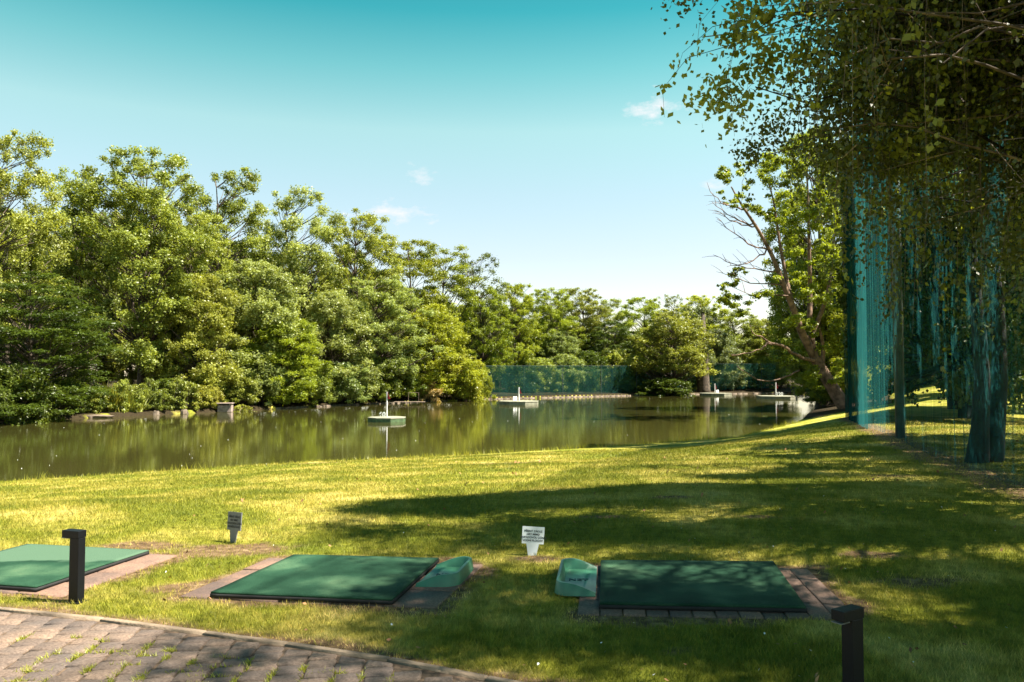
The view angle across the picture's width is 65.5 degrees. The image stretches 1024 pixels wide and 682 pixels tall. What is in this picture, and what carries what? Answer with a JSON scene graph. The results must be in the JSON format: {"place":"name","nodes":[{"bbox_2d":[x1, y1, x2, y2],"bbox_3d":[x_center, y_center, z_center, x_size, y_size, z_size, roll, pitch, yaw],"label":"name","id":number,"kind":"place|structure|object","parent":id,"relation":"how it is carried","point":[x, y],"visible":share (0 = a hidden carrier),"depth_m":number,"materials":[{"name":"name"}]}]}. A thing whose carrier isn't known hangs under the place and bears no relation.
{"place":"outdoors","nodes":[
{"label":"outdoors","id":0,"kind":"place"},
{"bbox_2d":[0,611,486,681],"bbox_3d":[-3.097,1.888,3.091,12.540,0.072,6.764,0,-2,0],"label":"paved path","id":1,"kind":"structure","parent":0,"point":[265,660],"depth_m":4.85,"materials":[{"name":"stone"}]},
{"bbox_2d":[3,631,395,681],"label":"joint weeds","id":2,"kind":"object","parent":1,"relation":"on","point":[170,649],"visible":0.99,"depth_m":4.73,"materials":[{"name":"green plant"}]},
{"bbox_2d":[0,394,821,480],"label":"water","id":3,"kind":"structure","parent":0,"point":[92,446],"depth_m":53.59,"materials":[{"name":"green liquid"}]},
{"bbox_2d":[368,392,405,421],"bbox_3d":[-10.207,5.400,64.962,2.957,2.510,2.957,0,-2,0],"label":"target float","id":4,"kind":"object","parent":3,"relation":"on","point":[384,418],"visible":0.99,"depth_m":64.13,"materials":[{"name":"white plastic"}]},
{"bbox_2d":[499,387,537,404],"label":"target float","id":5,"kind":"object","parent":3,"relation":"on","point":[514,401],"visible":1,"depth_m":100.30,"materials":[{"name":"white plastic"}]},
{"bbox_2d":[0,0,901,375],"label":"sky","id":6,"kind":"structure","parent":0,"point":[534,136],"materials":[{"name":"blue"}]},
{"bbox_2d":[0,378,1023,681],"bbox_3d":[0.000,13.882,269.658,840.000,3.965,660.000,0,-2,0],"label":"ground","id":7,"kind":"structure","parent":0,"point":[926,410],"depth_m":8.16,"materials":[{"name":"green plant"}]},
{"bbox_2d":[0,211,59,382],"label":"deciduous tree","id":8,"kind":"object","parent":7,"relation":"on","point":[24,240],"visible":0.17,"depth_m":91.53,"materials":[{"name":"green plant"}]},
{"bbox_2d":[0,363,69,425],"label":"waterside shrub","id":9,"kind":"object","parent":7,"relation":"on","point":[34,379],"visible":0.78,"depth_m":62.61,"materials":[{"name":"green plant"}]},
{"bbox_2d":[0,128,74,362],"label":"deciduous tree","id":10,"kind":"object","parent":7,"relation":"on","point":[21,220],"visible":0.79,"depth_m":75.29,"materials":[{"name":"green plant"}]},
{"bbox_2d":[14,223,91,372],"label":"deciduous tree","id":11,"kind":"object","parent":7,"relation":"on","point":[23,265],"visible":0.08,"depth_m":93.01,"materials":[{"name":"green plant"}]},
{"bbox_2d":[0,269,130,416],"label":"deciduous tree","id":12,"kind":"object","parent":7,"relation":"on","point":[31,334],"visible":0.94,"depth_m":66.32,"materials":[{"name":"green plant"}]},
{"bbox_2d":[45,376,95,414],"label":"waterside shrub","id":13,"kind":"object","parent":7,"relation":"on","point":[66,382],"visible":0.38,"depth_m":68.92,"materials":[{"name":"green plant"}]},
{"bbox_2d":[33,165,111,376],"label":"deciduous tree","id":14,"kind":"object","parent":7,"relation":"on","point":[64,235],"visible":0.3,"depth_m":87.52,"materials":[{"name":"green plant"}]},
{"bbox_2d":[61,528,87,604],"bbox_3d":[-3.371,1.731,6.127,0.200,0.549,0.110,-1,-2,18],"label":"bollard light","id":15,"kind":"object","parent":7,"relation":"on","point":[77,537],"visible":0.94,"depth_m":6.09,"materials":[{"name":"paint"}]},
{"bbox_2d":[0,554,176,596],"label":"paver strip","id":16,"kind":"object","parent":7,"relation":"on","point":[111,573],"visible":0.19,"depth_m":6.89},
{"bbox_2d":[0,544,148,591],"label":"driving mat","id":17,"kind":"object","parent":16,"relation":"on","point":[32,567],"visible":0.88,"depth_m":7.13,"materials":[{"name":"green rubber"}]},
{"bbox_2d":[55,210,124,383],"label":"deciduous tree","id":18,"kind":"object","parent":7,"relation":"on","point":[101,264],"visible":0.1,"depth_m":98.14,"materials":[{"name":"green plant"}]},
{"bbox_2d":[69,383,118,412],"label":"waterside shrub","id":19,"kind":"object","parent":7,"relation":"on","point":[100,403],"visible":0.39,"depth_m":71.27,"materials":[{"name":"green plant"}]},
{"bbox_2d":[87,382,136,411],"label":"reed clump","id":20,"kind":"object","parent":7,"relation":"on","point":[115,400],"visible":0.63,"depth_m":72.70,"materials":[{"name":"green plant"}]},
{"bbox_2d":[76,210,156,385],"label":"deciduous tree","id":21,"kind":"object","parent":7,"relation":"on","point":[118,369],"visible":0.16,"depth_m":99.67,"materials":[{"name":"green plant"}]},
{"bbox_2d":[109,378,139,412],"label":"weed clump","id":22,"kind":"object","parent":7,"relation":"on","point":[123,384],"visible":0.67,"depth_m":73.04,"materials":[{"name":"green plant"}]},
{"bbox_2d":[34,145,223,386],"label":"deciduous tree","id":23,"kind":"object","parent":7,"relation":"on","point":[143,354],"visible":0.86,"depth_m":83.46,"materials":[{"name":"green plant"}]},
{"bbox_2d":[128,383,152,410],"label":"weed clump","id":24,"kind":"object","parent":7,"relation":"on","point":[138,394],"visible":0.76,"depth_m":74.40,"materials":[{"name":"green plant"}]},
{"bbox_2d":[140,377,164,410],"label":"weed clump","id":25,"kind":"object","parent":7,"relation":"on","point":[151,384],"visible":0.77,"depth_m":75.59,"materials":[{"name":"green plant"}]},
{"bbox_2d":[149,388,181,409],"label":"weed clump","id":26,"kind":"object","parent":7,"relation":"on","point":[173,399],"visible":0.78,"depth_m":76.53,"materials":[{"name":"green plant"}]},
{"bbox_2d":[162,377,190,409],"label":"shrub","id":27,"kind":"object","parent":7,"relation":"on","point":[177,389],"visible":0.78,"depth_m":77.39,"materials":[{"name":"green plant"}]},
{"bbox_2d":[170,381,200,410],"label":"weed clump","id":28,"kind":"object","parent":7,"relation":"on","point":[193,388],"visible":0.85,"depth_m":78.40,"materials":[{"name":"green plant"}]},
{"bbox_2d":[134,206,238,374],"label":"deciduous tree","id":29,"kind":"object","parent":7,"relation":"on","point":[203,218],"visible":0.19,"depth_m":90.11,"materials":[{"name":"green plant"}]},
{"bbox_2d":[140,273,252,400],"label":"deciduous tree","id":30,"kind":"object","parent":7,"relation":"on","point":[211,368],"visible":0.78,"depth_m":84.91,"materials":[{"name":"green plant"}]},
{"bbox_2d":[197,384,217,408],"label":"weed clump","id":31,"kind":"object","parent":7,"relation":"on","point":[209,397],"visible":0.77,"depth_m":79.99,"materials":[{"name":"green plant"}]},
{"bbox_2d":[183,165,276,342],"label":"deciduous tree","id":32,"kind":"object","parent":7,"relation":"on","point":[256,241],"visible":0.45,"depth_m":100.09,"materials":[{"name":"green plant"}]},
{"bbox_2d":[226,511,241,542],"bbox_3d":[-2.883,1.945,8.255,0.285,0.336,0.012,-6,-11,38],"label":"notice sign","id":33,"kind":"object","parent":7,"relation":"on","point":[234,523],"visible":1,"depth_m":8.25,"materials":[{"name":"black"}]},
{"bbox_2d":[219,368,265,404],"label":"waterside shrub","id":34,"kind":"object","parent":7,"relation":"on","point":[242,390],"visible":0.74,"depth_m":85.00,"materials":[{"name":"green plant"}]},
{"bbox_2d":[0,607,522,681],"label":"kerb","id":35,"kind":"structure","parent":7,"relation":"on","point":[447,670],"depth_m":5.14,"materials":[{"name":"grey concrete"}]},
{"bbox_2d":[211,258,313,401],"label":"deciduous tree","id":36,"kind":"object","parent":7,"relation":"on","point":[265,282],"visible":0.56,"depth_m":90.42,"materials":[{"name":"green plant"}]},
{"bbox_2d":[243,361,296,405],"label":"waterside shrub","id":37,"kind":"object","parent":7,"relation":"on","point":[264,371],"visible":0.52,"depth_m":87.28,"materials":[{"name":"green plant"}]},
{"bbox_2d":[231,315,334,405],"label":"deciduous tree","id":38,"kind":"object","parent":7,"relation":"on","point":[302,351],"visible":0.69,"depth_m":88.49,"materials":[{"name":"green plant"}]},
{"bbox_2d":[244,183,351,345],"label":"deciduous tree","id":39,"kind":"object","parent":7,"relation":"on","point":[290,258],"visible":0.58,"depth_m":105.72,"materials":[{"name":"green plant"}]},
{"bbox_2d":[275,356,337,405],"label":"waterside shrub","id":40,"kind":"object","parent":7,"relation":"on","point":[324,390],"visible":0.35,"depth_m":91.09,"materials":[{"name":"green plant"}]},
{"bbox_2d":[278,254,340,359],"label":"deciduous tree","id":41,"kind":"object","parent":7,"relation":"on","point":[311,277],"visible":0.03,"depth_m":120.44,"materials":[{"name":"green plant"}]},
{"bbox_2d":[179,558,482,608],"bbox_3d":[-1.430,2.034,6.721,2.162,0.064,1.340,0,-2,8],"label":"paver strip","id":42,"kind":"object","parent":7,"relation":"on","point":[413,596],"visible":0.3,"depth_m":6.27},
{"bbox_2d":[210,554,438,604],"bbox_3d":[-1.505,1.987,6.748,1.497,0.044,1.378,0,-2,8],"label":"driving mat","id":43,"kind":"object","parent":42,"relation":"on","point":[388,580],"visible":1,"depth_m":6.54,"materials":[{"name":"green rubber"}]},
{"bbox_2d":[415,556,473,586],"bbox_3d":[-0.553,1.960,6.794,0.347,0.097,0.732,0,-2,10],"label":"ball tray","id":44,"kind":"object","parent":42,"relation":"on","point":[456,571],"visible":1,"depth_m":6.74,"materials":[{"name":"plastic"}]},
{"bbox_2d":[292,289,384,402],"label":"deciduous tree","id":45,"kind":"object","parent":7,"relation":"on","point":[320,311],"visible":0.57,"depth_m":97.15,"materials":[{"name":"green plant"}]},
{"bbox_2d":[318,361,371,403],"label":"waterside shrub","id":46,"kind":"object","parent":7,"relation":"on","point":[358,389],"visible":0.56,"depth_m":96.07,"materials":[{"name":"green plant"}]},
{"bbox_2d":[300,207,408,360],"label":"deciduous tree","id":47,"kind":"object","parent":7,"relation":"on","point":[373,244],"visible":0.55,"depth_m":109.55,"materials":[{"name":"green plant"}]},
{"bbox_2d":[353,356,408,402],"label":"waterside shrub","id":48,"kind":"object","parent":7,"relation":"on","point":[391,380],"visible":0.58,"depth_m":101.83,"materials":[{"name":"green plant"}]},
{"bbox_2d":[330,275,444,399],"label":"deciduous tree","id":49,"kind":"object","parent":7,"relation":"on","point":[384,348],"visible":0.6,"depth_m":104.28,"materials":[{"name":"green plant"}]},
{"bbox_2d":[0,392,798,422],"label":"bank edging","id":50,"kind":"object","parent":7,"relation":"on","point":[465,399],"visible":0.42,"depth_m":111.08,"materials":[{"name":"stone"}]},
{"bbox_2d":[2,419,800,480],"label":"shore grass","id":51,"kind":"structure","parent":7,"relation":"on","point":[700,438],"depth_m":36.77,"materials":[{"name":"green plant"}]},
{"bbox_2d":[356,233,452,345],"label":"deciduous tree","id":52,"kind":"object","parent":7,"relation":"on","point":[410,262],"visible":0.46,"depth_m":118.11,"materials":[{"name":"green plant"}]},
{"bbox_2d":[386,366,428,399],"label":"waterside shrub","id":53,"kind":"object","parent":7,"relation":"on","point":[411,380],"visible":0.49,"depth_m":106.04,"materials":[{"name":"green plant"}]},
{"bbox_2d":[412,380,442,401],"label":"flowering shrub","id":54,"kind":"object","parent":7,"relation":"on","point":[436,392],"visible":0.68,"depth_m":108.23,"materials":[{"name":"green plant"}]},
{"bbox_2d":[393,303,487,400],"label":"deciduous tree","id":55,"kind":"object","parent":7,"relation":"on","point":[432,368],"visible":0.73,"depth_m":110.08,"materials":[{"name":"green plant"}]},
{"bbox_2d":[411,243,488,357],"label":"deciduous tree","id":56,"kind":"object","parent":7,"relation":"on","point":[459,279],"visible":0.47,"depth_m":123.90,"materials":[{"name":"green plant"}]},
{"bbox_2d":[432,352,486,401],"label":"waterside shrub","id":57,"kind":"object","parent":7,"relation":"on","point":[474,395],"visible":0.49,"depth_m":111.91,"materials":[{"name":"green plant"}]},
{"bbox_2d":[447,253,506,359],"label":"deciduous tree","id":58,"kind":"object","parent":7,"relation":"on","point":[478,267],"visible":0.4,"depth_m":131.02,"materials":[{"name":"green plant"}]},
{"bbox_2d":[452,286,522,376],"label":"deciduous tree","id":59,"kind":"object","parent":7,"relation":"on","point":[494,363],"visible":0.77,"depth_m":126.86,"materials":[{"name":"green plant"}]},
{"bbox_2d":[480,363,496,399],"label":"waterside shrub","id":60,"kind":"object","parent":7,"relation":"on","point":[486,390],"visible":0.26,"depth_m":118.31,"materials":[{"name":"green plant"}]},
{"bbox_2d":[484,282,541,390],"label":"deciduous tree","id":61,"kind":"object","parent":7,"relation":"on","point":[525,328],"visible":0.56,"depth_m":134.75,"materials":[{"name":"green plant"}]},
{"bbox_2d":[493,361,541,391],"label":"shrub","id":62,"kind":"object","parent":7,"relation":"on","point":[520,377],"visible":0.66,"depth_m":132.40,"materials":[{"name":"green plant"}]},
{"bbox_2d":[520,526,545,555],"bbox_3d":[0.200,1.942,7.683,0.249,0.294,0.011,4,-9,-4],"label":"notice sign","id":63,"kind":"object","parent":7,"relation":"on","point":[533,538],"visible":1,"depth_m":7.69,"materials":[{"name":"white plastic"}]},
{"bbox_2d":[523,357,568,391],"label":"shrub","id":64,"kind":"object","parent":7,"relation":"on","point":[543,364],"visible":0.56,"depth_m":135.58,"materials":[{"name":"green plant"}]},
{"bbox_2d":[515,287,586,367],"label":"deciduous tree","id":65,"kind":"object","parent":7,"relation":"on","point":[557,313],"visible":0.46,"depth_m":146.10,"materials":[{"name":"green plant"}]},
{"bbox_2d":[531,328,592,389],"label":"deciduous tree","id":66,"kind":"object","parent":7,"relation":"on","point":[573,349],"visible":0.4,"depth_m":142.06,"materials":[{"name":"green plant"}]},
{"bbox_2d":[539,353,587,391],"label":"shrub","id":67,"kind":"object","parent":7,"relation":"on","point":[569,361],"visible":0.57,"depth_m":138.60,"materials":[{"name":"green plant"}]},
{"bbox_2d":[551,287,613,353],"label":"deciduous tree","id":68,"kind":"object","parent":7,"relation":"on","point":[602,309],"visible":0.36,"depth_m":154.30,"materials":[{"name":"green plant"}]},
{"bbox_2d":[151,436,1020,681],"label":"fallen leaves","id":69,"kind":"object","parent":7,"relation":"on","point":[730,622],"visible":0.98,"depth_m":7.67,"materials":[{"name":"brown plant"}]},
{"bbox_2d":[482,366,695,395],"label":"net","id":70,"kind":"object","parent":7,"relation":"on","point":[529,389],"visible":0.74,"depth_m":127.28,"materials":[{"name":"teal fabric"}]},
{"bbox_2d":[574,350,611,391],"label":"shrub","id":71,"kind":"object","parent":7,"relation":"on","point":[591,358],"visible":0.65,"depth_m":141.88,"materials":[{"name":"green plant"}]},
{"bbox_2d":[578,298,631,382],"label":"deciduous tree","id":72,"kind":"object","parent":7,"relation":"on","point":[616,304],"visible":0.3,"depth_m":156.68,"materials":[{"name":"green plant"}]},
{"bbox_2d":[582,321,643,388],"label":"deciduous tree","id":73,"kind":"object","parent":7,"relation":"on","point":[601,340],"visible":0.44,"depth_m":148.80,"materials":[{"name":"green plant"}]},
{"bbox_2d":[588,347,637,390],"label":"shrub","id":74,"kind":"object","parent":7,"relation":"on","point":[616,375],"visible":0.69,"depth_m":145.03,"materials":[{"name":"green plant"}]},
{"bbox_2d":[608,297,671,358],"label":"deciduous tree","id":75,"kind":"object","parent":7,"relation":"on","point":[632,318],"visible":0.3,"depth_m":156.97,"materials":[{"name":"green plant"}]},
{"bbox_2d":[635,378,695,395],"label":"waterside shrub","id":76,"kind":"object","parent":7,"relation":"on","point":[658,386],"visible":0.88,"depth_m":138.00,"materials":[{"name":"green plant"}]},
{"bbox_2d":[617,308,719,391],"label":"deciduous tree","id":77,"kind":"object","parent":7,"relation":"on","point":[676,329],"visible":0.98,"depth_m":142.19,"materials":[{"name":"green plant"}]},
{"bbox_2d":[653,294,683,344],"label":"deciduous tree","id":78,"kind":"object","parent":7,"relation":"on","point":[666,305],"visible":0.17,"depth_m":176.06,"materials":[{"name":"green plant"}]},
{"bbox_2d":[677,294,735,342],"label":"deciduous tree","id":79,"kind":"object","parent":7,"relation":"on","point":[702,301],"visible":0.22,"depth_m":166.72,"materials":[{"name":"green plant"}]},
{"bbox_2d":[681,306,737,392],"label":"waterside tree trunk","id":80,"kind":"object","parent":7,"relation":"on","point":[703,384],"visible":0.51,"depth_m":150.94,"materials":[{"name":"green plant"}]},
{"bbox_2d":[577,565,844,620],"bbox_3d":[1.555,2.020,6.435,2.072,0.056,1.484,0,-2,4],"label":"paver strip","id":81,"kind":"object","parent":7,"relation":"on","point":[819,599],"visible":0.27,"depth_m":5.86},
{"bbox_2d":[555,558,596,596],"bbox_3d":[0.537,1.954,6.636,0.330,0.097,0.903,0,-2,7],"label":"ball tray","id":82,"kind":"object","parent":81,"relation":"on","point":[576,577],"visible":1,"depth_m":6.61,"materials":[{"name":"plastic"}]},
{"bbox_2d":[599,560,806,612],"bbox_3d":[1.503,1.977,6.502,1.723,0.044,1.462,0,-2,0],"label":"driving mat","id":83,"kind":"object","parent":81,"relation":"on","point":[747,586],"visible":1,"depth_m":6.33,"materials":[{"name":"green rubber"}]},
{"bbox_2d":[688,328,749,389],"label":"deciduous tree","id":84,"kind":"object","parent":7,"relation":"on","point":[726,342],"visible":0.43,"depth_m":155.75,"materials":[{"name":"green plant"}]},
{"bbox_2d":[711,308,770,387],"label":"deciduous tree","id":85,"kind":"object","parent":7,"relation":"on","point":[744,327],"visible":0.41,"depth_m":164.02,"materials":[{"name":"green plant"}]},
{"bbox_2d":[712,364,775,390],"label":"net","id":86,"kind":"object","parent":7,"relation":"on","point":[725,381],"visible":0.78,"depth_m":154.44,"materials":[{"name":"teal fabric"}]},
{"bbox_2d":[734,355,783,388],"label":"shrub","id":87,"kind":"object","parent":7,"relation":"on","point":[764,361],"visible":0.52,"depth_m":161.98,"materials":[{"name":"green plant"}]},
{"bbox_2d":[737,318,795,387],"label":"deciduous tree","id":88,"kind":"object","parent":7,"relation":"on","point":[764,335],"visible":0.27,"depth_m":166.38,"materials":[{"name":"green plant"}]},
{"bbox_2d":[762,355,798,387],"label":"shrub","id":89,"kind":"object","parent":7,"relation":"on","point":[784,380],"visible":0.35,"depth_m":163.02,"materials":[{"name":"green plant"}]},
{"bbox_2d":[706,124,866,408],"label":"leaning tree","id":90,"kind":"object","parent":7,"relation":"on","point":[817,371],"visible":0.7,"depth_m":68.45,"materials":[{"name":"green plant"}]},
{"bbox_2d":[764,245,842,408],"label":"deciduous tree","id":91,"kind":"object","parent":7,"relation":"on","point":[796,341],"visible":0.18,"depth_m":83.48,"materials":[{"name":"green plant"}]},
{"bbox_2d":[756,133,893,405],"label":"deciduous tree","id":92,"kind":"object","parent":7,"relation":"on","point":[799,239],"visible":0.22,"depth_m":85.41,"materials":[{"name":"green plant"}]},
{"bbox_2d":[805,364,844,404],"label":"waterside shrub","id":93,"kind":"object","parent":7,"relation":"on","point":[824,399],"visible":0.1,"depth_m":80.26,"materials":[{"name":"green plant"}]},
{"bbox_2d":[651,0,1023,344],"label":"birch tree","id":94,"kind":"object","parent":7,"relation":"on","point":[844,150],"visible":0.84,"depth_m":10.93,"materials":[{"name":"green plant"}]},
{"bbox_2d":[788,294,889,404],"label":"deciduous tree","id":95,"kind":"object","parent":7,"relation":"on","point":[832,343],"visible":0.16,"depth_m":81.00,"materials":[{"name":"green plant"}]},
{"bbox_2d":[655,0,1023,324],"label":"maple tree","id":96,"kind":"object","parent":7,"relation":"on","point":[763,18],"visible":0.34,"depth_m":10.91,"materials":[{"name":"green plant"}]},
{"bbox_2d":[831,604,863,681],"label":"bollard light","id":97,"kind":"object","parent":7,"relation":"on","point":[849,618],"visible":1,"depth_m":4.06,"materials":[{"name":"paint"}]},
{"bbox_2d":[840,118,867,428],"bbox_3d":[14.373,-2.564,33.641,0.166,12.131,9.862,-1,-2,18],"label":"safety net","id":98,"kind":"object","parent":7,"relation":"on","point":[855,384],"visible":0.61,"depth_m":32.85,"materials":[{"name":"teal fabric"}]},
{"bbox_2d":[812,198,1006,408],"bbox_3d":[23.899,-4.371,43.802,12.682,17.253,13.342,1,-3,-32],"label":"deciduous tree","id":99,"kind":"object","parent":7,"relation":"on","point":[950,402],"visible":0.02,"depth_m":46.65,"materials":[{"name":"green plant"}]},
{"bbox_2d":[814,40,1020,345],"bbox_3d":[20.976,-8.230,37.829,12.867,24.717,13.140,-2,-3,36],"label":"deciduous tree","id":100,"kind":"object","parent":7,"relation":"on","point":[924,315],"visible":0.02,"depth_m":35.47,"materials":[{"name":"green plant"}]},
{"bbox_2d":[833,29,1023,418],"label":"safety net","id":101,"kind":"object","parent":7,"relation":"on","point":[926,356],"visible":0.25,"depth_m":34.17,"materials":[{"name":"green fabric"}]},
{"bbox_2d":[868,50,1019,480],"bbox_3d":[10.565,-3.098,20.819,0.450,12.610,37.152,-1,-2,18],"label":"safety net","id":102,"kind":"object","parent":7,"relation":"on","point":[900,415],"visible":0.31,"depth_m":24.17,"materials":[{"name":"teal fabric"}]},
{"bbox_2d":[901,65,1023,462],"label":"birch tree","id":103,"kind":"object","parent":7,"relation":"on","point":[986,439],"visible":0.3,"depth_m":16.66,"materials":[{"name":"green plant"}]},
{"bbox_2d":[924,89,1023,319],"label":"maple tree","id":104,"kind":"object","parent":7,"relation":"on","point":[1014,300],"depth_m":21.85,"materials":[{"name":"green plant"}]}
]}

